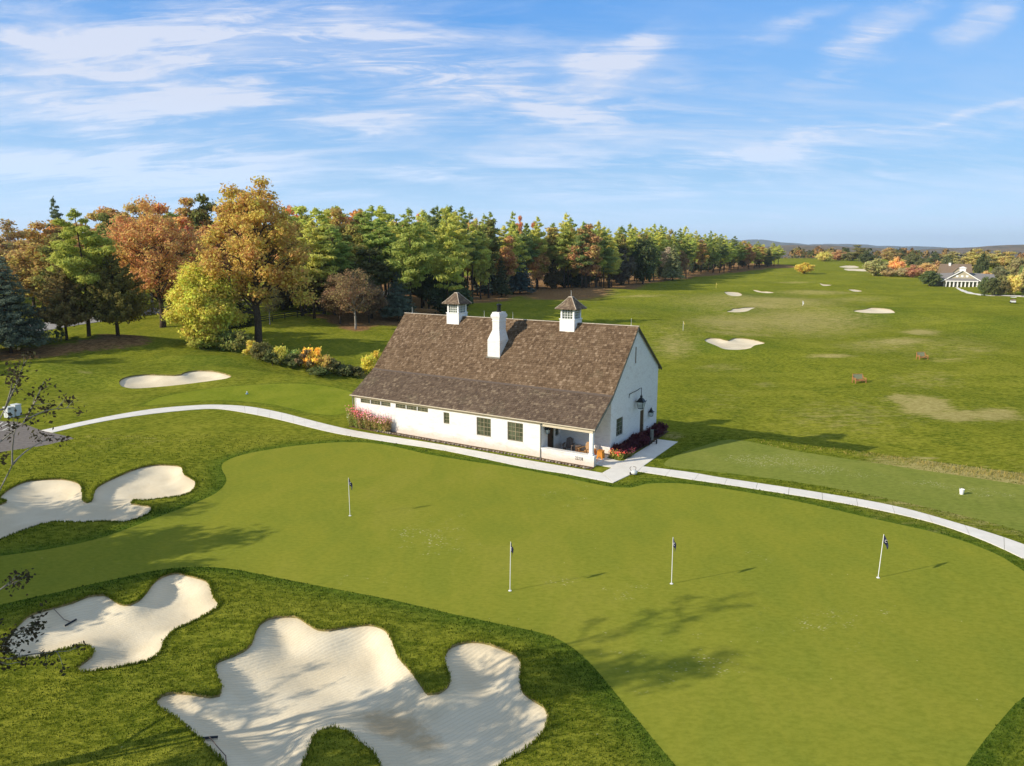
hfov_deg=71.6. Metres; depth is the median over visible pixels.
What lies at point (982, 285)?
bush
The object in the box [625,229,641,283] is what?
pine tree
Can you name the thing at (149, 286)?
leafy tree
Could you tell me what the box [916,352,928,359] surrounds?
bench
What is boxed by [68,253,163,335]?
cedar tree
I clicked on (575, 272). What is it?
leafy tree
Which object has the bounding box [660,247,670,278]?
leafy tree
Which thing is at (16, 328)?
spruce tree
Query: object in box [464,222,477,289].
leafy tree
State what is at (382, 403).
window
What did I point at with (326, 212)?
leafy tree
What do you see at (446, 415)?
window
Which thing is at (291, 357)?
shrub
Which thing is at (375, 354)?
shrub
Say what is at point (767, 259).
leafy tree
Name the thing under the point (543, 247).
pine tree
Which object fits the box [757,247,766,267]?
leafy tree
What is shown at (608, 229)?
pine tree
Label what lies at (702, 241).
leafy tree
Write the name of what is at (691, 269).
leafy tree
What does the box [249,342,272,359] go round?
shrub
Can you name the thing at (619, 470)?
path
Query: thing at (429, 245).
pine tree
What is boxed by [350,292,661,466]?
barn
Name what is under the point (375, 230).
pine tree
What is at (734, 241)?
pine tree
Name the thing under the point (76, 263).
pine tree
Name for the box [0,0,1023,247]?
sky
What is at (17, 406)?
utility cabinet
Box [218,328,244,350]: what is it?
shrub
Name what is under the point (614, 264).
pine tree
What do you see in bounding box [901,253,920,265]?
leafy tree
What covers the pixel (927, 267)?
bush
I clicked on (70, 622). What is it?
sand rake
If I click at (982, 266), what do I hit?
spruce tree
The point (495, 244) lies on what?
leafy tree
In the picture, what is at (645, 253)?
tree
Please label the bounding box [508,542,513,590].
golf flag
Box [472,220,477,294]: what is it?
pine tree
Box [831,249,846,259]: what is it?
leafy tree
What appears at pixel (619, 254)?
pine tree
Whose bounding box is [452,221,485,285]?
pine tree
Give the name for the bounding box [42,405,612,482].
path
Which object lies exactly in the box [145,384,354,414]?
tee ground
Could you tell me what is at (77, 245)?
leafy tree
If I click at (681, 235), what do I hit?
pine tree
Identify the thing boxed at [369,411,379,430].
flowering plant
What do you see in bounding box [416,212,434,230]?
pine tree
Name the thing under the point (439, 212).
pine tree
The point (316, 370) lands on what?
shrub
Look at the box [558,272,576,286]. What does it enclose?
leafy tree
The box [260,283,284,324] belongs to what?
tree
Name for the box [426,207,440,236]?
pine tree
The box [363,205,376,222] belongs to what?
pine tree
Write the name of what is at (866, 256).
leafy tree
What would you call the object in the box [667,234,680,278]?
pine tree
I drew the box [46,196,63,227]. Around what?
pine tree
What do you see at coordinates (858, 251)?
leafy tree
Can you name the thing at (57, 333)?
shrub
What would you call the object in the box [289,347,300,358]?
shrub
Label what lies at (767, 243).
hills
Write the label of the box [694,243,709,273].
leafy tree
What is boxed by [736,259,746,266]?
leafy tree
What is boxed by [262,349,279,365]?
shrub
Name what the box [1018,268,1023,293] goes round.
leafy tree
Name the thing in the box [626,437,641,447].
shrub
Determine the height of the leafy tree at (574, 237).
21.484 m
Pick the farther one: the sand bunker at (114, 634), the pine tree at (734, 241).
the pine tree at (734, 241)
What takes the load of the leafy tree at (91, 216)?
on the ground at (954, 399)
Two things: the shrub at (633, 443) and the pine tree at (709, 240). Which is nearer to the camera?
the shrub at (633, 443)
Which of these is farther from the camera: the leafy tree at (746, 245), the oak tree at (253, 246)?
the leafy tree at (746, 245)
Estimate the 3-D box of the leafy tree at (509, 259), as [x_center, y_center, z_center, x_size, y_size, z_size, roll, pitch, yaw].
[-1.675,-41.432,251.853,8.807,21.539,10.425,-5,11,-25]
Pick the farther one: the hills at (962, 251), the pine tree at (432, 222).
the hills at (962, 251)
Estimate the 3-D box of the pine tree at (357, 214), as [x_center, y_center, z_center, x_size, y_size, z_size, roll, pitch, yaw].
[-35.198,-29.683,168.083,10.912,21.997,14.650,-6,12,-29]
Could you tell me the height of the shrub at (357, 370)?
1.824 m
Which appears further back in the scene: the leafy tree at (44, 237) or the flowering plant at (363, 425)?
the leafy tree at (44, 237)
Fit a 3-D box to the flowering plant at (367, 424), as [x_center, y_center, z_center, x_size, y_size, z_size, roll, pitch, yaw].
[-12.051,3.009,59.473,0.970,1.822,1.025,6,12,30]
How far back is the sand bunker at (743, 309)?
203.58 m
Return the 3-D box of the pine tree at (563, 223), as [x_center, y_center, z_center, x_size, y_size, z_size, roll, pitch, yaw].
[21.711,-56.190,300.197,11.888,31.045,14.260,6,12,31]
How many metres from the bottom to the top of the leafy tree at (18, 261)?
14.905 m
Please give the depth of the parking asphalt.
57.00 m
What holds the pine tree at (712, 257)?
on the ground at (954, 399)
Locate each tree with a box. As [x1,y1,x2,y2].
[0,218,39,264]
[0,237,13,286]
[0,244,12,280]
[0,256,62,352]
[0,347,88,675]
[1,239,35,305]
[6,243,52,313]
[18,220,59,248]
[28,233,88,292]
[29,264,91,339]
[45,208,117,335]
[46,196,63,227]
[47,219,68,252]
[60,223,89,292]
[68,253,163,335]
[74,228,96,271]
[81,210,98,232]
[90,212,116,268]
[93,206,119,227]
[95,195,215,327]
[108,215,148,319]
[118,202,147,292]
[140,223,153,309]
[143,223,190,307]
[146,202,170,296]
[151,216,211,279]
[157,258,251,346]
[162,211,178,219]
[173,197,215,245]
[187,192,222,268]
[194,206,245,282]
[195,175,319,342]
[259,219,277,282]
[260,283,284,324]
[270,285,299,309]
[274,231,329,315]
[282,204,299,217]
[286,205,312,231]
[286,219,335,312]
[296,218,339,318]
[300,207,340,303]
[310,240,347,313]
[313,208,334,226]
[313,226,354,314]
[316,271,361,323]
[326,225,353,299]
[326,268,379,328]
[328,207,349,233]
[332,205,349,223]
[340,243,375,312]
[341,224,363,256]
[343,209,378,278]
[346,247,395,318]
[348,209,386,300]
[350,210,375,233]
[352,279,389,322]
[354,218,413,310]
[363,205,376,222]
[372,206,391,297]
[373,205,393,297]
[373,223,398,305]
[377,271,418,320]
[383,207,437,305]
[387,219,405,289]
[388,213,407,240]
[402,216,414,243]
[405,221,443,307]
[409,262,444,308]
[415,209,428,226]
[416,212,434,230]
[416,223,436,306]
[423,283,474,314]
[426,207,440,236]
[429,206,472,298]
[430,205,444,282]
[433,219,457,266]
[436,208,449,223]
[436,215,474,259]
[442,273,470,291]
[451,209,476,268]
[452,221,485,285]
[458,206,476,276]
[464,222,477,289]
[464,224,491,296]
[467,211,473,290]
[468,272,491,288]
[469,223,491,298]
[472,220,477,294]
[473,250,510,294]
[478,213,492,294]
[483,219,501,297]
[486,212,505,252]
[491,255,512,296]
[492,225,520,294]
[493,236,518,295]
[504,211,519,242]
[505,223,521,253]
[506,231,530,293]
[507,254,536,293]
[515,223,540,278]
[516,216,523,233]
[521,243,554,288]
[525,240,552,289]
[530,216,548,288]
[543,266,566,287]
[545,227,565,269]
[545,231,558,271]
[549,222,576,287]
[556,222,573,287]
[558,212,574,237]
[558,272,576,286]
[560,227,578,276]
[564,223,603,287]
[565,235,577,286]
[567,225,595,287]
[568,217,577,235]
[570,273,584,286]
[575,221,586,284]
[588,228,598,286]
[594,220,603,287]
[594,242,606,287]
[595,231,618,287]
[600,229,617,286]
[601,238,621,284]
[602,235,623,287]
[603,239,622,287]
[605,228,616,282]
[606,263,622,286]
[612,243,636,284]
[614,227,628,283]
[615,234,630,284]
[619,226,628,239]
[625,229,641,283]
[626,223,635,244]
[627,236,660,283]
[639,233,652,282]
[643,227,653,278]
[647,234,662,281]
[652,224,658,235]
[653,228,669,277]
[655,225,669,250]
[655,264,664,277]
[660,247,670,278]
[661,243,685,279]
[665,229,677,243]
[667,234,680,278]
[674,231,682,246]
[674,251,690,271]
[675,227,684,238]
[678,237,698,276]
[682,226,690,272]
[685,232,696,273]
[687,261,698,272]
[690,231,700,273]
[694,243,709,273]
[697,240,708,272]
[697,264,706,271]
[702,261,711,270]
[703,241,722,271]
[705,231,715,271]
[712,233,719,271]
[713,238,731,272]
[715,261,725,267]
[720,242,735,272]
[728,242,738,270]
[729,243,737,266]
[731,236,740,268]
[734,241,749,269]
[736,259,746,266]
[738,240,750,267]
[744,244,756,268]
[752,245,764,267]
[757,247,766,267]
[762,256,773,266]
[764,249,772,265]
[770,243,777,264]
[771,250,780,265]
[774,245,786,263]
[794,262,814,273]
[815,251,833,260]
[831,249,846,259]
[839,252,857,260]
[851,245,866,260]
[857,251,875,262]
[862,258,890,275]
[881,248,901,261]
[888,256,906,269]
[895,249,906,259]
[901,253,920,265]
[926,252,940,264]
[929,260,940,272]
[940,255,953,263]
[941,251,963,263]
[955,259,966,263]
[959,248,990,272]
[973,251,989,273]
[988,250,1003,269]
[990,266,1010,279]
[996,251,1018,270]
[1003,274,1023,294]
[1006,256,1023,275]
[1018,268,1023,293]
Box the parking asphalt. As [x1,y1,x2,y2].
[0,421,72,451]
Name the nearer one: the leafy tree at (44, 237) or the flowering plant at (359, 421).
the flowering plant at (359, 421)
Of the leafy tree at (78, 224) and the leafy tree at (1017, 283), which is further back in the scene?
the leafy tree at (1017, 283)
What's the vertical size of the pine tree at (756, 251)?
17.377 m
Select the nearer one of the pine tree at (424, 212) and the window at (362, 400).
the window at (362, 400)
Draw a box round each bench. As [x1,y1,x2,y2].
[852,374,866,383]
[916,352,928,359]
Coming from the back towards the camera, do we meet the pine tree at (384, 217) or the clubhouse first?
the clubhouse
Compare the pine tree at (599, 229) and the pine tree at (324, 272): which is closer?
the pine tree at (324, 272)
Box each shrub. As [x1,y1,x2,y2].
[53,325,65,338]
[185,336,210,347]
[207,332,227,349]
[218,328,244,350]
[226,298,254,331]
[229,330,254,355]
[241,340,259,354]
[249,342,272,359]
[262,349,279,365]
[272,343,289,363]
[281,353,298,368]
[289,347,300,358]
[294,349,315,366]
[300,347,313,367]
[307,365,329,375]
[310,347,321,367]
[317,354,335,370]
[327,358,343,372]
[335,364,354,375]
[347,366,365,375]
[360,352,376,373]
[370,349,379,360]
[610,442,631,454]
[622,438,638,449]
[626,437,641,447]
[628,432,650,446]
[641,429,654,437]
[647,426,663,436]
[652,424,664,430]
[654,421,668,430]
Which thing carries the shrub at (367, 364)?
on the ground at (954, 399)
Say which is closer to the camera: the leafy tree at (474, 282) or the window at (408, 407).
the window at (408, 407)
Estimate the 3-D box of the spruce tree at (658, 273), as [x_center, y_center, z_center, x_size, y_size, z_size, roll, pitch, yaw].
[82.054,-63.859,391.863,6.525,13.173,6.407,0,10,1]
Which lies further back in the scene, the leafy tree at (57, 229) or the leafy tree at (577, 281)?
the leafy tree at (577, 281)
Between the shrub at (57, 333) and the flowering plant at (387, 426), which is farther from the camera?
the shrub at (57, 333)
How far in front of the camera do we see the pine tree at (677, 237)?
435.45 m
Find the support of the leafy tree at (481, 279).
on the ground at (954, 399)
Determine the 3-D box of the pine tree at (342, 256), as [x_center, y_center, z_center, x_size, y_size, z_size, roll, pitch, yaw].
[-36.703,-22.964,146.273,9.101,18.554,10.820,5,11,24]
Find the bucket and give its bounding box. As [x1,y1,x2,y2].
[959,487,964,494]
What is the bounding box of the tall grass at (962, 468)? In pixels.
[748,439,1023,481]
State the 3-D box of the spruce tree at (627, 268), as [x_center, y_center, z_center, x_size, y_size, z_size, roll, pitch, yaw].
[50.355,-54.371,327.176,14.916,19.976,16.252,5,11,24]
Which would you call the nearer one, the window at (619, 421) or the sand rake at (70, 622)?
the sand rake at (70, 622)
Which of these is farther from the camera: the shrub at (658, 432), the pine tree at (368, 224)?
the pine tree at (368, 224)
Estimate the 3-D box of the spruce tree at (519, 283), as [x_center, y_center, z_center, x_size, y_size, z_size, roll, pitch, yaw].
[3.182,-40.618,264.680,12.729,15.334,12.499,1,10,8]
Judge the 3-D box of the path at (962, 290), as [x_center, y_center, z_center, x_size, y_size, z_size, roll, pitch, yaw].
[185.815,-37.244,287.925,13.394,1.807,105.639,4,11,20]
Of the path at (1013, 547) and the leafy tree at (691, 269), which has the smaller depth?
the path at (1013, 547)
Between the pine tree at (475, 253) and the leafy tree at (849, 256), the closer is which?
the pine tree at (475, 253)
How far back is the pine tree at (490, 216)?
263.42 m
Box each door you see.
[548,427,553,447]
[640,409,643,431]
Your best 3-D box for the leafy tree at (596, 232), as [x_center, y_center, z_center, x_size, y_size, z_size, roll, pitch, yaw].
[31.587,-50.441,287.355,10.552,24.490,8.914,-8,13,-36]
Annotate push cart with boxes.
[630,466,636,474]
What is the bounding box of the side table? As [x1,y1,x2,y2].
[575,445,580,451]
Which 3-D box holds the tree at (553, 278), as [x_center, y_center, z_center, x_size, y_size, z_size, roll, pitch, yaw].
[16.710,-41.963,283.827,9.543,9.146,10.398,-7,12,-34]
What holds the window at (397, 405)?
in the barn
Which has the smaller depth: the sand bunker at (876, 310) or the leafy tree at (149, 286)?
the leafy tree at (149, 286)
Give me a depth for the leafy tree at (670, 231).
427.63 m
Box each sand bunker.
[0,464,194,538]
[7,573,217,670]
[119,370,230,387]
[155,615,547,765]
[705,338,764,349]
[725,292,741,295]
[727,307,755,311]
[754,290,773,292]
[839,265,857,267]
[844,268,865,270]
[854,308,894,312]
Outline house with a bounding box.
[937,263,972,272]
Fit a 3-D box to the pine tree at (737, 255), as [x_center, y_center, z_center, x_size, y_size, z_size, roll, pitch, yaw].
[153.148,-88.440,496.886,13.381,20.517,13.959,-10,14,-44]
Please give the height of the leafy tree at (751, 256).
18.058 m
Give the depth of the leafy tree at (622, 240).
325.37 m
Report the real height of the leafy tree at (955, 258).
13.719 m
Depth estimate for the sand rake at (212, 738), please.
21.41 m
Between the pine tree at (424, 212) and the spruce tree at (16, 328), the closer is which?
the spruce tree at (16, 328)
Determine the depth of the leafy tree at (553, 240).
281.60 m
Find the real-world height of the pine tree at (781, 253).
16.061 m
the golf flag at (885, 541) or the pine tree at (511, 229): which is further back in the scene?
the pine tree at (511, 229)
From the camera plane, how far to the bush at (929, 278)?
338.23 m
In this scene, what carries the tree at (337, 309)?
on the ground at (954, 399)
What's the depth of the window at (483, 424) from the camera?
53.72 m
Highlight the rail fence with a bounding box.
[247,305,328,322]
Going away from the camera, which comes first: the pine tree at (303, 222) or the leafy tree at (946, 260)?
the pine tree at (303, 222)
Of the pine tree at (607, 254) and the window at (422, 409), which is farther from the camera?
the pine tree at (607, 254)
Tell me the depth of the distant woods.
765.43 m
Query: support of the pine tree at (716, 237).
on the ground at (954, 399)
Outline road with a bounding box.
[29,292,387,330]
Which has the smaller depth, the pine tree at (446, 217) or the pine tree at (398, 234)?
the pine tree at (398, 234)
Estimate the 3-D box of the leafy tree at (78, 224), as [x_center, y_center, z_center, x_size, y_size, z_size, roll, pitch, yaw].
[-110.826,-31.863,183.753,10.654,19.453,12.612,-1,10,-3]
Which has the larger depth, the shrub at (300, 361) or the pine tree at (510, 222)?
the pine tree at (510, 222)
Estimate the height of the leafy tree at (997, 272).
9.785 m
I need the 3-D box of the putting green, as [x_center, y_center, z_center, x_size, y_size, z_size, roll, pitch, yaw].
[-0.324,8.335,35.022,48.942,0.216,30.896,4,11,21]
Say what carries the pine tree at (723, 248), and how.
on the ground at (954, 399)
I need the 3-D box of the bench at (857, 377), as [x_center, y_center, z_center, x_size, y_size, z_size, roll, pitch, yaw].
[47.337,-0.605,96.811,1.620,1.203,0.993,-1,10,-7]
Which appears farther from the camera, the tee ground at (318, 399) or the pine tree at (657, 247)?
the pine tree at (657, 247)
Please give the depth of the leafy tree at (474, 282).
271.29 m
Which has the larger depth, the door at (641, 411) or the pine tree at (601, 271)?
the pine tree at (601, 271)
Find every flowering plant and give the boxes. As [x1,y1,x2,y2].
[346,405,355,425]
[349,405,360,426]
[351,408,362,427]
[355,409,365,427]
[360,408,371,427]
[363,409,371,428]
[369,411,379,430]
[377,416,387,431]
[380,412,391,431]
[608,448,619,458]
[614,451,623,458]
[621,450,630,459]
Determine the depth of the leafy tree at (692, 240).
447.58 m
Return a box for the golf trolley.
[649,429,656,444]
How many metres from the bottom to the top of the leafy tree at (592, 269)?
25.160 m
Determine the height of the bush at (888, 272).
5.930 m
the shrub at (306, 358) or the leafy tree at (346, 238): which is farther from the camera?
the leafy tree at (346, 238)
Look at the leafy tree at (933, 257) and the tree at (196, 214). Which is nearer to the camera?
the tree at (196, 214)
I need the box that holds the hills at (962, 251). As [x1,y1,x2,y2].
[753,245,1023,256]
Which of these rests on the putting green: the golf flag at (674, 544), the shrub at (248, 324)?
the golf flag at (674, 544)
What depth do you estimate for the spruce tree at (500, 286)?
246.46 m
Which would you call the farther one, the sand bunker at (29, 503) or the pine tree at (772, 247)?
the pine tree at (772, 247)
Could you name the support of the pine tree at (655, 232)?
on the ground at (954, 399)
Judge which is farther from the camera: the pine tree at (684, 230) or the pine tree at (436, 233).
the pine tree at (684, 230)
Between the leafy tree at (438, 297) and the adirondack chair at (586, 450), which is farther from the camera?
the leafy tree at (438, 297)
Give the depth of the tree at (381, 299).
141.43 m
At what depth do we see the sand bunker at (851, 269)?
517.37 m
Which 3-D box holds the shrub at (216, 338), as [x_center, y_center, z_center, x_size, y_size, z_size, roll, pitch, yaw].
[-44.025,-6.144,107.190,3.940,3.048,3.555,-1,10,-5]
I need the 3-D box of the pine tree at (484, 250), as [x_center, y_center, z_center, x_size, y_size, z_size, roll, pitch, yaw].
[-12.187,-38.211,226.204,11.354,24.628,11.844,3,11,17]
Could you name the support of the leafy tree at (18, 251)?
on the ground at (954, 399)
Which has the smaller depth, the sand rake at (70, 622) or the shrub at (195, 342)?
the sand rake at (70, 622)
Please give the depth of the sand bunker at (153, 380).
83.87 m
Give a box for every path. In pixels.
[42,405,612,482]
[596,439,676,482]
[638,466,1023,558]
[956,287,1021,296]
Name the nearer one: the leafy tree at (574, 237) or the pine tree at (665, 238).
the leafy tree at (574, 237)
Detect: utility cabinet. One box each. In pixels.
[2,406,14,417]
[10,403,21,415]
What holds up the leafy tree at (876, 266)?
on the ground at (954, 399)
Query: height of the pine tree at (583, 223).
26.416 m
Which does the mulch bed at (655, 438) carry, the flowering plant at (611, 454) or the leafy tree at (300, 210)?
the flowering plant at (611, 454)
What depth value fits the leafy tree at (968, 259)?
422.07 m
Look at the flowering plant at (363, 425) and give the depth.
59.61 m
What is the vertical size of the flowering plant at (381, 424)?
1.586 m
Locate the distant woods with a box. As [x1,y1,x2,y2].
[783,246,1023,261]
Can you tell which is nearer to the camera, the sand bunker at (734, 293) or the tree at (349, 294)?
the tree at (349, 294)
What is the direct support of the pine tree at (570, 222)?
on the ground at (954, 399)
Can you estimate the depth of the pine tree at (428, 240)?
171.40 m
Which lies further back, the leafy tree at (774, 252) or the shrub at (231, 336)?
the leafy tree at (774, 252)
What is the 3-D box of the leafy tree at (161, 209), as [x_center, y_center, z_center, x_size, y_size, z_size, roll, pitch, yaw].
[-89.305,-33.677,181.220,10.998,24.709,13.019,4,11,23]
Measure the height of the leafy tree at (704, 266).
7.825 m
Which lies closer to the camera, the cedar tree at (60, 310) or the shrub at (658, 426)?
the shrub at (658, 426)
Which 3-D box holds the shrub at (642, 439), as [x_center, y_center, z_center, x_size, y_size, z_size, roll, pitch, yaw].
[9.730,4.496,54.202,1.744,1.505,1.690,4,11,20]
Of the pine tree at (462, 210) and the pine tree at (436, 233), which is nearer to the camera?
the pine tree at (436, 233)
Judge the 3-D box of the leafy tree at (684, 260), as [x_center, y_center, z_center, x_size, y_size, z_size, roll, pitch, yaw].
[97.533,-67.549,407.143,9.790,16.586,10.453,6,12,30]
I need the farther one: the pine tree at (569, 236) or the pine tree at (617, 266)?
the pine tree at (617, 266)
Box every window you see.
[361,399,369,403]
[371,400,379,404]
[381,401,390,406]
[396,404,405,408]
[407,405,416,410]
[418,407,427,411]
[443,412,449,424]
[476,417,490,437]
[507,422,523,443]
[616,417,622,437]
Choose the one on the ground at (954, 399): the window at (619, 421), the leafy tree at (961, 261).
the leafy tree at (961, 261)
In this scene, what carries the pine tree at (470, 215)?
on the ground at (954, 399)
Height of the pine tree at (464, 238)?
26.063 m
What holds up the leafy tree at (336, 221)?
on the ground at (954, 399)
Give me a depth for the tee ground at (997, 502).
46.67 m
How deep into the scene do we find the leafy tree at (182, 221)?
147.25 m
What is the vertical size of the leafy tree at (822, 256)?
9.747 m
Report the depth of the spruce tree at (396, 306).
146.91 m
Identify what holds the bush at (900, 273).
on the ground at (954, 399)
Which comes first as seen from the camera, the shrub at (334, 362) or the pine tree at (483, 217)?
the shrub at (334, 362)
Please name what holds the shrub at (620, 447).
on the mulch bed at (655, 438)
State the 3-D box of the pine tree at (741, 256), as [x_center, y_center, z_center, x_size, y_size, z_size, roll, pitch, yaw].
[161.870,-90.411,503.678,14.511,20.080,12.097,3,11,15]
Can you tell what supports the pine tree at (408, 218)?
on the ground at (954, 399)
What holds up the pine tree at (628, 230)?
on the ground at (954, 399)
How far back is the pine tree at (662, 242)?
395.66 m
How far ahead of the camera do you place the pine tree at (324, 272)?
139.59 m
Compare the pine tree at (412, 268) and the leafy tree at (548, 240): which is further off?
the leafy tree at (548, 240)
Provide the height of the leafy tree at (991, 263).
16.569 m
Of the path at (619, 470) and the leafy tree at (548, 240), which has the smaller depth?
the path at (619, 470)
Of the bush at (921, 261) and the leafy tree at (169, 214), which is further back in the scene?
the bush at (921, 261)
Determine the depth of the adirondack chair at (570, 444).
52.63 m
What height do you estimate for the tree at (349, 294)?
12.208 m
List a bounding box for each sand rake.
[53,608,76,626]
[203,736,226,763]
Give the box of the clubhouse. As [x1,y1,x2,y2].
[931,267,994,286]
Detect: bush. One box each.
[880,267,896,275]
[897,268,908,275]
[901,264,924,276]
[914,257,929,267]
[917,262,938,273]
[918,270,942,285]
[976,275,989,295]
[986,277,1001,294]
[993,274,1011,294]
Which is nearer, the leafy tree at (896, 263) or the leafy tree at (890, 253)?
the leafy tree at (896, 263)
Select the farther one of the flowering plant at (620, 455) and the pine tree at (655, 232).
the pine tree at (655, 232)
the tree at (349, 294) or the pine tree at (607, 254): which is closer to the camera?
the tree at (349, 294)
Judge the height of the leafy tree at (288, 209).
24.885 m
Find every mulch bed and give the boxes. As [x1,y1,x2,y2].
[349,426,593,469]
[610,430,668,459]
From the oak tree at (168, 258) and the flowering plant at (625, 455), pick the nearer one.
the flowering plant at (625, 455)
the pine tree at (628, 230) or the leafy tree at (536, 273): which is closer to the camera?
the leafy tree at (536, 273)
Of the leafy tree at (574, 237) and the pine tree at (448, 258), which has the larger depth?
the leafy tree at (574, 237)
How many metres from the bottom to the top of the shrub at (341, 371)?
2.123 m
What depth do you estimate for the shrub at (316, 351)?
97.40 m
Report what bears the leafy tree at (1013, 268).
on the ground at (954, 399)
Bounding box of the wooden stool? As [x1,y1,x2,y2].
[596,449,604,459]
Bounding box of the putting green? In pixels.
[0,442,1023,765]
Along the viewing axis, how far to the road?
137.05 m
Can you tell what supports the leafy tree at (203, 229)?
on the ground at (954, 399)
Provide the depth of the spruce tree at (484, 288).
259.10 m
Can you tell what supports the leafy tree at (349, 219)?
on the ground at (954, 399)
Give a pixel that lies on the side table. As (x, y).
(576, 448)
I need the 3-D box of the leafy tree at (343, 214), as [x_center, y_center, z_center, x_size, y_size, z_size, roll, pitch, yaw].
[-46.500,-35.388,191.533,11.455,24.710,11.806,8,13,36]
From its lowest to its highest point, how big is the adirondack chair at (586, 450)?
1.000 m
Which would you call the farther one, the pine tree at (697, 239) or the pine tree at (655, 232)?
the pine tree at (697, 239)
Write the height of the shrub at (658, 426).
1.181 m
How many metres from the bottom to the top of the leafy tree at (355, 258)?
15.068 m
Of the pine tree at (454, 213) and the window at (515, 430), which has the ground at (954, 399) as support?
the pine tree at (454, 213)
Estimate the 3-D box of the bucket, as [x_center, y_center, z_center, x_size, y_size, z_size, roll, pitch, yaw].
[27.620,6.620,43.587,0.300,0.438,0.292,0,10,0]
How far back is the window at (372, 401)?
59.39 m
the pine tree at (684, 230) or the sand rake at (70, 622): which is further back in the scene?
the pine tree at (684, 230)
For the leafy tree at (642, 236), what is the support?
on the ground at (954, 399)
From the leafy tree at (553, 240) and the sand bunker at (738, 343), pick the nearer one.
the sand bunker at (738, 343)
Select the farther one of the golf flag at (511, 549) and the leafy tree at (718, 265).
the leafy tree at (718, 265)
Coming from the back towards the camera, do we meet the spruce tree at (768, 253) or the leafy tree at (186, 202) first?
the spruce tree at (768, 253)
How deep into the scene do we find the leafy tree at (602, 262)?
280.44 m
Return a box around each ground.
[0,257,1023,765]
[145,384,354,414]
[664,440,1023,531]
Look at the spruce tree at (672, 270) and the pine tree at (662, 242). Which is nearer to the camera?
the spruce tree at (672, 270)
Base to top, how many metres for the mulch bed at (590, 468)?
0.100 m
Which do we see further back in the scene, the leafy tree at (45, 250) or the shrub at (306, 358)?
the leafy tree at (45, 250)
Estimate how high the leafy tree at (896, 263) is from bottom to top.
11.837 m
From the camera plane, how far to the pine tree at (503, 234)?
257.62 m
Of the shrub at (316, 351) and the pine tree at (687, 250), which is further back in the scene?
the pine tree at (687, 250)
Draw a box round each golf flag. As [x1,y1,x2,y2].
[348,478,351,515]
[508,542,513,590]
[670,538,675,583]
[876,534,887,577]
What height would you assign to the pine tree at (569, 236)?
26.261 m
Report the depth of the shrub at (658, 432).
56.72 m
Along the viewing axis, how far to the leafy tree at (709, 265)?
496.24 m
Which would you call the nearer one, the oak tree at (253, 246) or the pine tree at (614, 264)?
the oak tree at (253, 246)
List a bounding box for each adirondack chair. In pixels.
[562,437,574,450]
[578,442,588,452]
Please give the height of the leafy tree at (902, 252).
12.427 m
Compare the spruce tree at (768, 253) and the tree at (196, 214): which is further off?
the spruce tree at (768, 253)
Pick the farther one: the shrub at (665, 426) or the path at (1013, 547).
the shrub at (665, 426)
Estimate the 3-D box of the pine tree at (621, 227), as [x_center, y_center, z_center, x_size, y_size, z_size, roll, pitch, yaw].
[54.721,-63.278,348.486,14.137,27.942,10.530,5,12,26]
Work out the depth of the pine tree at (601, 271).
313.89 m
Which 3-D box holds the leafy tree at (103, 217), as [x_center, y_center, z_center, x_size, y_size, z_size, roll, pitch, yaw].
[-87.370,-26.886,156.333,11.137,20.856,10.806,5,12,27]
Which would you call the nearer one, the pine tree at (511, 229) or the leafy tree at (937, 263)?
the pine tree at (511, 229)
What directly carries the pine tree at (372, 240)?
on the ground at (954, 399)
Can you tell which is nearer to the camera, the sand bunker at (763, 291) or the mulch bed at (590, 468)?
the mulch bed at (590, 468)
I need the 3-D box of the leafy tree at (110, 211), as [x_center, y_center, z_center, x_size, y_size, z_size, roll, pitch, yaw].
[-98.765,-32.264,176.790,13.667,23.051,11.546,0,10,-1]
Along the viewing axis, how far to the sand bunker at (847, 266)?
551.18 m
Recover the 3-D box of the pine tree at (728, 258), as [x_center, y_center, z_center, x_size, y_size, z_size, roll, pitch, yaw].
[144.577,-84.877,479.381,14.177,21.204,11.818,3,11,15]
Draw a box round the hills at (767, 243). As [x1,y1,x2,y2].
[701,239,945,249]
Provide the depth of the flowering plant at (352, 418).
60.16 m
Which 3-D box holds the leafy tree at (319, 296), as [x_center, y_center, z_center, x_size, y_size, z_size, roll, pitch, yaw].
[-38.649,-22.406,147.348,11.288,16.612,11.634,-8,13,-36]
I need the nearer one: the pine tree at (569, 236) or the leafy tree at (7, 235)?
the leafy tree at (7, 235)
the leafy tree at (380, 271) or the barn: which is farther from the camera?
the leafy tree at (380, 271)
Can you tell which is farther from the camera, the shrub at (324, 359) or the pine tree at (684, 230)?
the pine tree at (684, 230)

